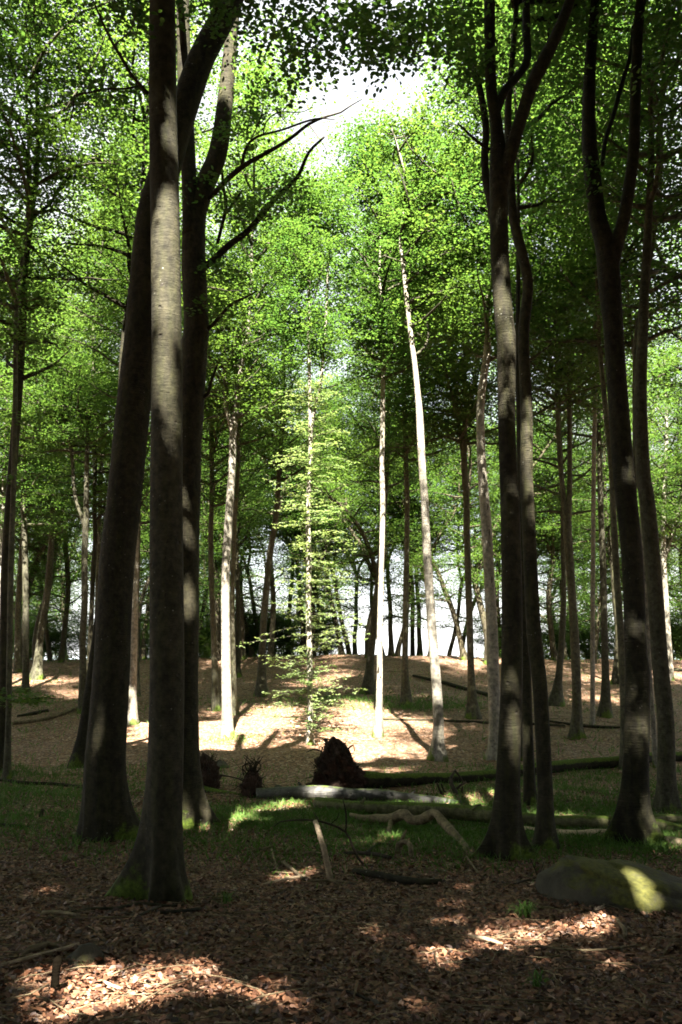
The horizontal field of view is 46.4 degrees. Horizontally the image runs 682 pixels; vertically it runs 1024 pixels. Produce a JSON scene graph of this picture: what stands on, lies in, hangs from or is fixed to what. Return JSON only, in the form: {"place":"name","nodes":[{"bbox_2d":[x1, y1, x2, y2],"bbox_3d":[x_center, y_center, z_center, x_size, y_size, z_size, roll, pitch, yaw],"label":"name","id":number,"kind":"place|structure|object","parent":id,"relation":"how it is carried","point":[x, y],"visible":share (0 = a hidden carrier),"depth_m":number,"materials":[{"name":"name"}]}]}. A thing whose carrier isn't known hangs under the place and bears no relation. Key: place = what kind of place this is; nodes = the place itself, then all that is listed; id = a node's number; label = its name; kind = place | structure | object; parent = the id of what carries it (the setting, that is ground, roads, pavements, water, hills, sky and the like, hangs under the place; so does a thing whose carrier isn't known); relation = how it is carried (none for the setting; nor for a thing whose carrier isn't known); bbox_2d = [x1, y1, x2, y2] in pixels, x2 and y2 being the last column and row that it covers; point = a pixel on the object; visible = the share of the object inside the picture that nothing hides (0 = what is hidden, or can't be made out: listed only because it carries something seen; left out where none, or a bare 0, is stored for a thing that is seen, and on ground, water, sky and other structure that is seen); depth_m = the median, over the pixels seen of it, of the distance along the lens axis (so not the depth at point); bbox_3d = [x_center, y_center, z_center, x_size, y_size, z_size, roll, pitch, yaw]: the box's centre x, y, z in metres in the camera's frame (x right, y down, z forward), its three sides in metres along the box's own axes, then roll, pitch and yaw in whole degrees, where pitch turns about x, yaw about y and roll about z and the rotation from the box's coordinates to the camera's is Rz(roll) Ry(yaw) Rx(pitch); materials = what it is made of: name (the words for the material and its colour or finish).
{"place":"outdoors","nodes":[
{"label":"outdoors","id":0,"kind":"place"},
{"bbox_2d":[0,654,681,1023],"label":"ground","id":1,"kind":"structure","parent":0,"point":[390,756],"depth_m":17.25,"materials":[{"name":"brown soil"}]},
{"bbox_2d":[0,244,69,475],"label":"beech","id":2,"kind":"object","parent":1,"relation":"on","point":[5,408],"visible":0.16,"depth_m":30.75,"materials":[{"name":"green plant"}]},
{"bbox_2d":[0,212,90,575],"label":"beech tree","id":3,"kind":"object","parent":1,"relation":"on","point":[3,488],"visible":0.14,"depth_m":34.02,"materials":[{"name":"green plant"}]},
{"bbox_2d":[13,602,78,658],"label":"beech bush","id":4,"kind":"object","parent":1,"relation":"on","point":[58,638],"visible":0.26,"depth_m":46.91,"materials":[{"name":"green plant"}]},
{"bbox_2d":[0,313,97,662],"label":"beech","id":5,"kind":"object","parent":1,"relation":"on","point":[39,613],"visible":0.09,"depth_m":42.90,"materials":[{"name":"green plant"}]},
{"bbox_2d":[13,424,88,660],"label":"beech","id":6,"kind":"object","parent":1,"relation":"on","point":[48,647],"visible":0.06,"depth_m":44.14,"materials":[{"name":"green plant"}]},
{"bbox_2d":[0,196,102,692],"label":"beech tree","id":7,"kind":"object","parent":1,"relation":"on","point":[25,683],"visible":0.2,"depth_m":32.65,"materials":[{"name":"green plant"}]},
{"bbox_2d":[0,299,105,672],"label":"beech tree","id":8,"kind":"object","parent":1,"relation":"on","point":[17,645],"visible":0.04,"depth_m":38.75,"materials":[{"name":"green plant"}]},
{"bbox_2d":[0,255,108,679],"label":"beech tree","id":9,"kind":"object","parent":1,"relation":"on","point":[36,672],"visible":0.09,"depth_m":36.12,"materials":[{"name":"green plant"}]},
{"bbox_2d":[0,345,111,659],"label":"beech","id":10,"kind":"object","parent":1,"relation":"on","point":[34,566],"visible":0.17,"depth_m":40.74,"materials":[{"name":"green plant"}]},
{"bbox_2d":[0,368,115,662],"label":"beech","id":11,"kind":"object","parent":1,"relation":"on","point":[68,591],"visible":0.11,"depth_m":43.87,"materials":[{"name":"green plant"}]},
{"bbox_2d":[15,421,110,659],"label":"beech","id":12,"kind":"object","parent":1,"relation":"on","point":[78,571],"visible":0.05,"depth_m":58.69,"materials":[{"name":"green plant"}]},
{"bbox_2d":[37,594,94,659],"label":"beech bush","id":13,"kind":"object","parent":1,"relation":"on","point":[75,643],"visible":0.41,"depth_m":47.24,"materials":[{"name":"green plant"}]},
{"bbox_2d":[0,0,148,778],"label":"beech tree","id":14,"kind":"object","parent":1,"relation":"on","point":[26,199],"visible":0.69,"depth_m":17.44,"materials":[{"name":"green plant"}]},
{"bbox_2d":[0,0,148,771],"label":"beech tree","id":15,"kind":"object","parent":1,"relation":"on","point":[24,341],"visible":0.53,"depth_m":17.96,"materials":[{"name":"green plant"}]},
{"bbox_2d":[0,140,149,713],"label":"beech tree","id":16,"kind":"object","parent":1,"relation":"on","point":[88,432],"visible":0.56,"depth_m":27.44,"materials":[{"name":"green plant"}]},
{"bbox_2d":[0,191,149,668],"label":"beech tree","id":17,"kind":"object","parent":1,"relation":"on","point":[94,511],"visible":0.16,"depth_m":31.33,"materials":[{"name":"green plant"}]},
{"bbox_2d":[18,215,150,609],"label":"beech tree","id":18,"kind":"object","parent":1,"relation":"on","point":[99,527],"visible":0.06,"depth_m":33.35,"materials":[{"name":"green plant"}]},
{"bbox_2d":[66,943,104,967],"bbox_3d":[-1.445,2.530,4.491,0.204,0.180,0.194,8,-13,-38],"label":"rock","id":19,"kind":"object","parent":1,"relation":"on","point":[81,953],"visible":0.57,"depth_m":4.46,"materials":[{"name":"stone"}]},
{"bbox_2d":[34,200,240,695],"bbox_3d":[-8.285,-3.080,32.515,8.048,21.284,7.714,-4,-11,19],"label":"beech tree","id":20,"kind":"object","parent":1,"relation":"on","point":[140,524],"visible":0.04,"depth_m":31.50,"materials":[{"name":"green plant"}]},
{"bbox_2d":[31,83,257,724],"bbox_3d":[-6.698,-3.970,25.765,8.088,21.591,7.035,-10,-14,44],"label":"beech tree","id":21,"kind":"object","parent":1,"relation":"on","point":[133,718],"visible":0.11,"depth_m":25.38,"materials":[{"name":"green plant"}]},
{"bbox_2d":[91,413,203,659],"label":"beech","id":22,"kind":"object","parent":1,"relation":"on","point":[143,655],"visible":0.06,"depth_m":46.55,"materials":[{"name":"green plant"}]},
{"bbox_2d":[79,420,220,658],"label":"beech","id":23,"kind":"object","parent":1,"relation":"on","point":[146,585],"visible":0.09,"depth_m":44.67,"materials":[{"name":"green plant"}]},
{"bbox_2d":[1,0,306,768],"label":"beech tree","id":24,"kind":"object","parent":1,"relation":"on","point":[77,756],"visible":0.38,"depth_m":18.65,"materials":[{"name":"green plant"}]},
{"bbox_2d":[0,0,313,904],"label":"beech tree","id":25,"kind":"object","parent":1,"relation":"on","point":[154,870],"visible":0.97,"depth_m":7.47,"materials":[{"name":"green plant"}]},
{"bbox_2d":[75,0,243,842],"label":"beech tree","id":26,"kind":"object","parent":1,"relation":"on","point":[107,810],"visible":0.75,"depth_m":10.75,"materials":[{"name":"brown plant"}]},
{"bbox_2d":[105,234,306,711],"bbox_3d":[-4.738,-1.668,27.663,7.028,17.295,8.089,-1,-10,5],"label":"beech tree","id":27,"kind":"object","parent":1,"relation":"on","point":[212,483],"visible":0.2,"depth_m":27.27,"materials":[{"name":"green plant"}]},
{"bbox_2d":[149,318,269,660],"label":"beech","id":28,"kind":"object","parent":1,"relation":"on","point":[217,566],"visible":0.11,"depth_m":43.12,"materials":[{"name":"green plant"}]},
{"bbox_2d":[145,424,287,642],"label":"beech","id":29,"kind":"object","parent":1,"relation":"on","point":[202,608],"visible":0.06,"depth_m":46.09,"materials":[{"name":"green plant"}]},
{"bbox_2d":[200,749,241,794],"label":"fallen tree","id":30,"kind":"object","parent":1,"relation":"on","point":[211,774],"visible":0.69,"depth_m":14.35,"materials":[{"name":"brown wood"}]},
{"bbox_2d":[148,397,294,659],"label":"beech","id":31,"kind":"object","parent":1,"relation":"on","point":[242,639],"visible":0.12,"depth_m":42.99,"materials":[{"name":"green plant"}]},
{"bbox_2d":[199,423,291,656],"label":"beech","id":32,"kind":"object","parent":1,"relation":"on","point":[251,652],"visible":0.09,"depth_m":45.56,"materials":[{"name":"green plant"}]},
{"bbox_2d":[199,347,318,677],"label":"beech tree","id":33,"kind":"object","parent":1,"relation":"on","point":[217,523],"visible":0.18,"depth_m":36.82,"materials":[{"name":"green plant"}]},
{"bbox_2d":[180,124,339,715],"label":"beech tree","id":34,"kind":"object","parent":1,"relation":"on","point":[235,707],"visible":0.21,"depth_m":27.17,"materials":[{"name":"green plant"}]},
{"bbox_2d":[204,435,317,643],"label":"beech","id":35,"kind":"object","parent":1,"relation":"on","point":[253,603],"visible":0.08,"depth_m":46.12,"materials":[{"name":"green plant"}]},
{"bbox_2d":[117,43,410,735],"bbox_3d":[-2.290,-4.116,23.881,9.561,21.516,8.793,0,-10,0],"label":"beech tree","id":36,"kind":"object","parent":1,"relation":"on","point":[240,345],"visible":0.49,"depth_m":23.50,"materials":[{"name":"green plant"}]},
{"bbox_2d":[176,0,361,828],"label":"beech tree","id":37,"kind":"object","parent":1,"relation":"on","point":[200,191],"visible":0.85,"depth_m":12.56,"materials":[{"name":"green plant"}]},
{"bbox_2d":[235,594,305,655],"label":"beech bush","id":38,"kind":"object","parent":1,"relation":"on","point":[277,628],"visible":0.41,"depth_m":46.28,"materials":[{"name":"green plant"}]},
{"bbox_2d":[218,352,348,660],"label":"beech","id":39,"kind":"object","parent":1,"relation":"on","point":[285,517],"visible":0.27,"depth_m":43.19,"materials":[{"name":"green plant"}]},
{"bbox_2d":[202,186,378,696],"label":"beech tree","id":40,"kind":"object","parent":1,"relation":"on","point":[261,684],"visible":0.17,"depth_m":31.48,"materials":[{"name":"green plant"}]},
{"bbox_2d":[248,412,354,654],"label":"beech","id":41,"kind":"object","parent":1,"relation":"on","point":[290,606],"visible":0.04,"depth_m":47.58,"materials":[{"name":"green plant"}]},
{"bbox_2d":[226,143,383,744],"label":"leafy sapling","id":42,"kind":"object","parent":1,"relation":"on","point":[308,261],"visible":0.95,"depth_m":21.82,"materials":[{"name":"green plant"}]},
{"bbox_2d":[246,363,372,654],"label":"beech","id":43,"kind":"object","parent":1,"relation":"on","point":[300,611],"visible":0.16,"depth_m":45.70,"materials":[{"name":"green plant"}]},
{"bbox_2d":[243,372,379,656],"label":"beech","id":44,"kind":"object","parent":1,"relation":"on","point":[326,545],"visible":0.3,"depth_m":44.59,"materials":[{"name":"green plant"}]},
{"bbox_2d":[254,425,384,654],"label":"beech","id":45,"kind":"object","parent":1,"relation":"on","point":[318,605],"visible":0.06,"depth_m":47.23,"materials":[{"name":"green plant"}]},
{"bbox_2d":[288,606,355,654],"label":"beech bush","id":46,"kind":"object","parent":1,"relation":"on","point":[326,651],"visible":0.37,"depth_m":45.88,"materials":[{"name":"green plant"}]},
{"bbox_2d":[313,819,334,884],"bbox_3d":[-0.178,3.395,7.946,0.067,0.553,0.428,5,-11,-27],"label":"broken branch","id":47,"kind":"object","parent":1,"relation":"on","point":[329,874],"visible":0.93,"depth_m":7.90,"materials":[{"name":"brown wood"}]},
{"bbox_2d":[274,420,402,654],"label":"beech","id":48,"kind":"object","parent":1,"relation":"on","point":[345,637],"visible":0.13,"depth_m":45.87,"materials":[{"name":"green plant"}]},
{"bbox_2d":[207,359,472,657],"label":"beech","id":49,"kind":"object","parent":1,"relation":"on","point":[369,554],"visible":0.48,"depth_m":42.73,"materials":[{"name":"green plant"}]},
{"bbox_2d":[0,788,681,1023],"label":"dry leaves","id":50,"kind":"object","parent":1,"relation":"on","point":[325,1014],"visible":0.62,"depth_m":4.95,"materials":[{"name":"brown plant"}]},
{"bbox_2d":[0,652,681,889],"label":"grass","id":51,"kind":"structure","parent":1,"relation":"on","point":[423,831],"depth_m":11.42,"materials":[{"name":"green plant"}]},
{"bbox_2d":[0,656,681,1023],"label":"twigs","id":52,"kind":"object","parent":1,"relation":"on","point":[330,912],"visible":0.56,"depth_m":5.18,"materials":[{"name":"brown wood"}]},
{"bbox_2d":[229,755,470,802],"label":"fallen tree","id":53,"kind":"object","parent":1,"relation":"on","point":[252,782],"visible":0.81,"depth_m":13.56,"materials":[{"name":"wood"}]},
{"bbox_2d":[303,446,397,653],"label":"beech","id":54,"kind":"object","parent":1,"relation":"on","point":[354,651],"visible":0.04,"depth_m":49.71,"materials":[{"name":"green plant"}]},
{"bbox_2d":[277,361,426,654],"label":"beech","id":55,"kind":"object","parent":1,"relation":"on","point":[341,650],"visible":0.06,"depth_m":45.93,"materials":[{"name":"green plant"}]},
{"bbox_2d":[236,105,479,737],"bbox_3d":[1.726,-2.942,23.030,7.714,18.914,7.162,-6,-12,32],"label":"beech tree","id":56,"kind":"object","parent":1,"relation":"on","point":[381,344],"visible":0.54,"depth_m":23.45,"materials":[{"name":"green plant"}]},
{"bbox_2d":[339,414,402,654],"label":"beech","id":57,"kind":"object","parent":1,"relation":"on","point":[368,607],"visible":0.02,"depth_m":48.70,"materials":[{"name":"green plant"}]},
{"bbox_2d":[304,214,470,694],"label":"beech tree","id":58,"kind":"object","parent":1,"relation":"on","point":[368,684],"visible":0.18,"depth_m":32.57,"materials":[{"name":"green plant"}]},
{"bbox_2d":[318,395,459,655],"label":"beech","id":59,"kind":"object","parent":1,"relation":"on","point":[390,598],"visible":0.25,"depth_m":44.71,"materials":[{"name":"green plant"}]},
{"bbox_2d":[317,177,476,706],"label":"beech tree","id":60,"kind":"object","parent":1,"relation":"on","point":[406,697],"visible":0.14,"depth_m":29.33,"materials":[{"name":"green plant"}]},
{"bbox_2d":[352,868,441,884],"bbox_3d":[0.488,3.488,7.594,1.092,0.149,0.169,-9,-14,42],"label":"fallen branch","id":61,"kind":"object","parent":1,"relation":"on","point":[393,877],"visible":0.98,"depth_m":7.50,"materials":[{"name":"brown wood"}]},
{"bbox_2d":[334,395,472,656],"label":"beech","id":62,"kind":"object","parent":1,"relation":"on","point":[399,642],"visible":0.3,"depth_m":43.85,"materials":[{"name":"green plant"}]},
{"bbox_2d":[345,372,480,656],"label":"beech","id":63,"kind":"object","parent":1,"relation":"on","point":[421,568],"visible":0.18,"depth_m":45.13,"materials":[{"name":"green plant"}]},
{"bbox_2d":[253,0,574,861],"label":"beech tree","id":64,"kind":"object","parent":1,"relation":"on","point":[505,836],"visible":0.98,"depth_m":9.46,"materials":[{"name":"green plant"}]},
{"bbox_2d":[349,809,483,860],"bbox_3d":[0.958,4.043,10.047,1.017,0.333,3.517,2,-10,-12],"label":"fallen branch","id":65,"kind":"object","parent":1,"relation":"on","point":[423,818],"visible":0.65,"depth_m":10.79,"materials":[{"name":"brown wood"}]},
{"bbox_2d":[350,414,486,655],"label":"beech","id":66,"kind":"object","parent":1,"relation":"on","point":[419,647],"visible":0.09,"depth_m":47.05,"materials":[{"name":"green plant"}]},
{"bbox_2d":[373,365,499,659],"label":"beech","id":67,"kind":"object","parent":1,"relation":"on","point":[462,649],"visible":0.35,"depth_m":43.24,"materials":[{"name":"green plant"}]},
{"bbox_2d":[331,80,544,761],"bbox_3d":[2.342,-2.491,19.711,4.254,17.189,5.858,9,-14,-43],"label":"beech tree","id":68,"kind":"object","parent":1,"relation":"on","point":[437,751],"visible":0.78,"depth_m":19.72,"materials":[{"name":"green plant"}]},
{"bbox_2d":[312,114,566,719],"bbox_3d":[4.468,-3.327,27.178,9.377,20.723,8.403,6,-12,-31],"label":"beech tree","id":69,"kind":"object","parent":1,"relation":"on","point":[460,404],"visible":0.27,"depth_m":26.56,"materials":[{"name":"green plant"}]},
{"bbox_2d":[401,444,499,655],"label":"beech","id":70,"kind":"object","parent":1,"relation":"on","point":[454,635],"visible":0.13,"depth_m":48.30,"materials":[{"name":"green plant"}]},
{"bbox_2d":[306,736,681,788],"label":"fallen tree","id":71,"kind":"object","parent":1,"relation":"on","point":[335,763],"visible":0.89,"depth_m":14.89,"materials":[{"name":"brown wood"}]},
{"bbox_2d":[313,797,681,833],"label":"fallen tree","id":72,"kind":"object","parent":1,"relation":"on","point":[477,811],"visible":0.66,"depth_m":11.61,"materials":[{"name":"brown wood"}]},
{"bbox_2d":[363,0,640,760],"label":"beech tree","id":73,"kind":"object","parent":1,"relation":"on","point":[487,354],"visible":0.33,"depth_m":19.42,"materials":[{"name":"green plant"}]},
{"bbox_2d":[440,417,565,654],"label":"beech","id":74,"kind":"object","parent":1,"relation":"on","point":[498,600],"visible":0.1,"depth_m":47.64,"materials":[{"name":"green plant"}]},
{"bbox_2d":[419,311,606,664],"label":"beech","id":75,"kind":"object","parent":1,"relation":"on","point":[476,571],"visible":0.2,"depth_m":41.56,"materials":[{"name":"green plant"}]},
{"bbox_2d":[400,0,671,760],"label":"beech tree","id":76,"kind":"object","parent":1,"relation":"on","point":[527,236],"visible":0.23,"depth_m":19.43,"materials":[{"name":"green plant"}]},
{"bbox_2d":[476,397,602,659],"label":"beech","id":77,"kind":"object","parent":1,"relation":"on","point":[551,541],"visible":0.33,"depth_m":43.80,"materials":[{"name":"green plant"}]},
{"bbox_2d":[479,416,607,641],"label":"beech","id":78,"kind":"object","parent":1,"relation":"on","point":[539,551],"visible":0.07,"depth_m":47.12,"materials":[{"name":"green plant"}]},
{"bbox_2d":[476,421,611,659],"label":"beech","id":79,"kind":"object","parent":1,"relation":"on","point":[557,559],"visible":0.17,"depth_m":46.00,"materials":[{"name":"green plant"}]},
{"bbox_2d":[469,293,655,706],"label":"beech tree","id":80,"kind":"object","parent":1,"relation":"on","point":[556,697],"visible":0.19,"depth_m":29.12,"materials":[{"name":"green plant"}]},
{"bbox_2d":[516,434,611,658],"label":"beech","id":81,"kind":"object","parent":1,"relation":"on","point":[579,559],"visible":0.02,"depth_m":55.44,"materials":[{"name":"green plant"}]},
{"bbox_2d":[454,0,681,768],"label":"beech tree","id":82,"kind":"object","parent":1,"relation":"on","point":[615,555],"visible":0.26,"depth_m":18.31,"materials":[{"name":"green plant"}]},
{"bbox_2d":[460,0,678,805],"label":"beech tree","id":83,"kind":"object","parent":1,"relation":"on","point":[529,789],"visible":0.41,"depth_m":14.35,"materials":[{"name":"green plant"}]},
{"bbox_2d":[458,51,681,739],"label":"beech tree","id":84,"kind":"object","parent":1,"relation":"on","point":[559,399],"visible":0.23,"depth_m":22.65,"materials":[{"name":"green plant"}]},
{"bbox_2d":[463,0,681,848],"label":"beech tree","id":85,"kind":"object","parent":1,"relation":"on","point":[633,818],"visible":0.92,"depth_m":10.98,"materials":[{"name":"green plant"}]},
{"bbox_2d":[537,430,614,649],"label":"beech","id":86,"kind":"object","parent":1,"relation":"on","point":[555,590],"visible":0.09,"depth_m":58.59,"materials":[{"name":"green plant"}]},
{"bbox_2d":[472,0,681,813],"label":"beech tree","id":87,"kind":"object","parent":1,"relation":"on","point":[666,797],"visible":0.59,"depth_m":13.71,"materials":[{"name":"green plant"}]},
{"bbox_2d":[483,0,681,767],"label":"beech tree","id":88,"kind":"object","parent":1,"relation":"on","point":[667,330],"visible":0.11,"depth_m":18.57,"materials":[{"name":"green plant"}]},
{"bbox_2d":[496,0,679,852],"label":"beech tree","id":89,"kind":"object","parent":1,"relation":"on","point":[545,830],"visible":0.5,"depth_m":10.60,"materials":[{"name":"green plant"}]},
{"bbox_2d":[512,139,676,718],"bbox_3d":[8.471,-3.951,26.966,7.579,21.781,7.623,0,-10,0],"label":"beech tree","id":90,"kind":"object","parent":1,"relation":"on","point":[604,708],"visible":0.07,"depth_m":26.25,"materials":[{"name":"green plant"}]},
{"bbox_2d":[520,0,681,489],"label":"beech tree","id":91,"kind":"object","parent":1,"relation":"on","point":[653,290],"visible":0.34,"depth_m":15.68,"materials":[{"name":"green plant"}]},
{"bbox_2d":[533,330,681,684],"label":"beech tree","id":92,"kind":"object","parent":1,"relation":"on","point":[615,676],"visible":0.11,"depth_m":34.55,"materials":[{"name":"green plant"}]},
{"bbox_2d":[534,71,681,724],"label":"beech tree","id":93,"kind":"object","parent":1,"relation":"on","point":[592,597],"visible":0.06,"depth_m":24.04,"materials":[{"name":"brown plant"}]},
{"bbox_2d":[535,855,681,916],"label":"boulder","id":94,"kind":"object","parent":1,"relation":"on","point":[627,884],"visible":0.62,"depth_m":6.28,"materials":[{"name":"stone"}]},
{"bbox_2d":[543,180,681,319],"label":"beech","id":95,"kind":"object","parent":1,"relation":"on","point":[640,258],"visible":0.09,"depth_m":18.79,"materials":[{"name":"green plant"}]},
{"bbox_2d":[554,399,679,663],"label":"beech","id":96,"kind":"object","parent":1,"relation":"on","point":[597,626],"visible":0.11,"depth_m":43.41,"materials":[{"name":"green plant"}]},
{"bbox_2d":[576,343,681,680],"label":"beech tree","id":97,"kind":"object","parent":1,"relation":"on","point":[674,527],"visible":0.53,"depth_m":36.27,"materials":[{"name":"green plant"}]},
{"bbox_2d":[587,224,681,466],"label":"beech","id":98,"kind":"object","parent":1,"relation":"on","point":[678,369],"visible":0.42,"depth_m":25.39,"materials":[{"name":"green plant"}]},
{"bbox_2d":[596,325,681,614],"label":"beech","id":99,"kind":"object","parent":1,"relation":"on","point":[671,586],"visible":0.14,"depth_m":42.85,"materials":[{"name":"green plant"}]},
{"bbox_2d":[652,385,681,623],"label":"beech","id":100,"kind":"object","parent":1,"relation":"on","point":[680,575],"visible":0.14,"depth_m":45.10,"materials":[{"name":"green plant"}]},
{"bbox_2d":[0,0,681,656],"label":"sky","id":101,"kind":"structure","parent":0,"point":[345,87],"materials":[{"name":"white"}]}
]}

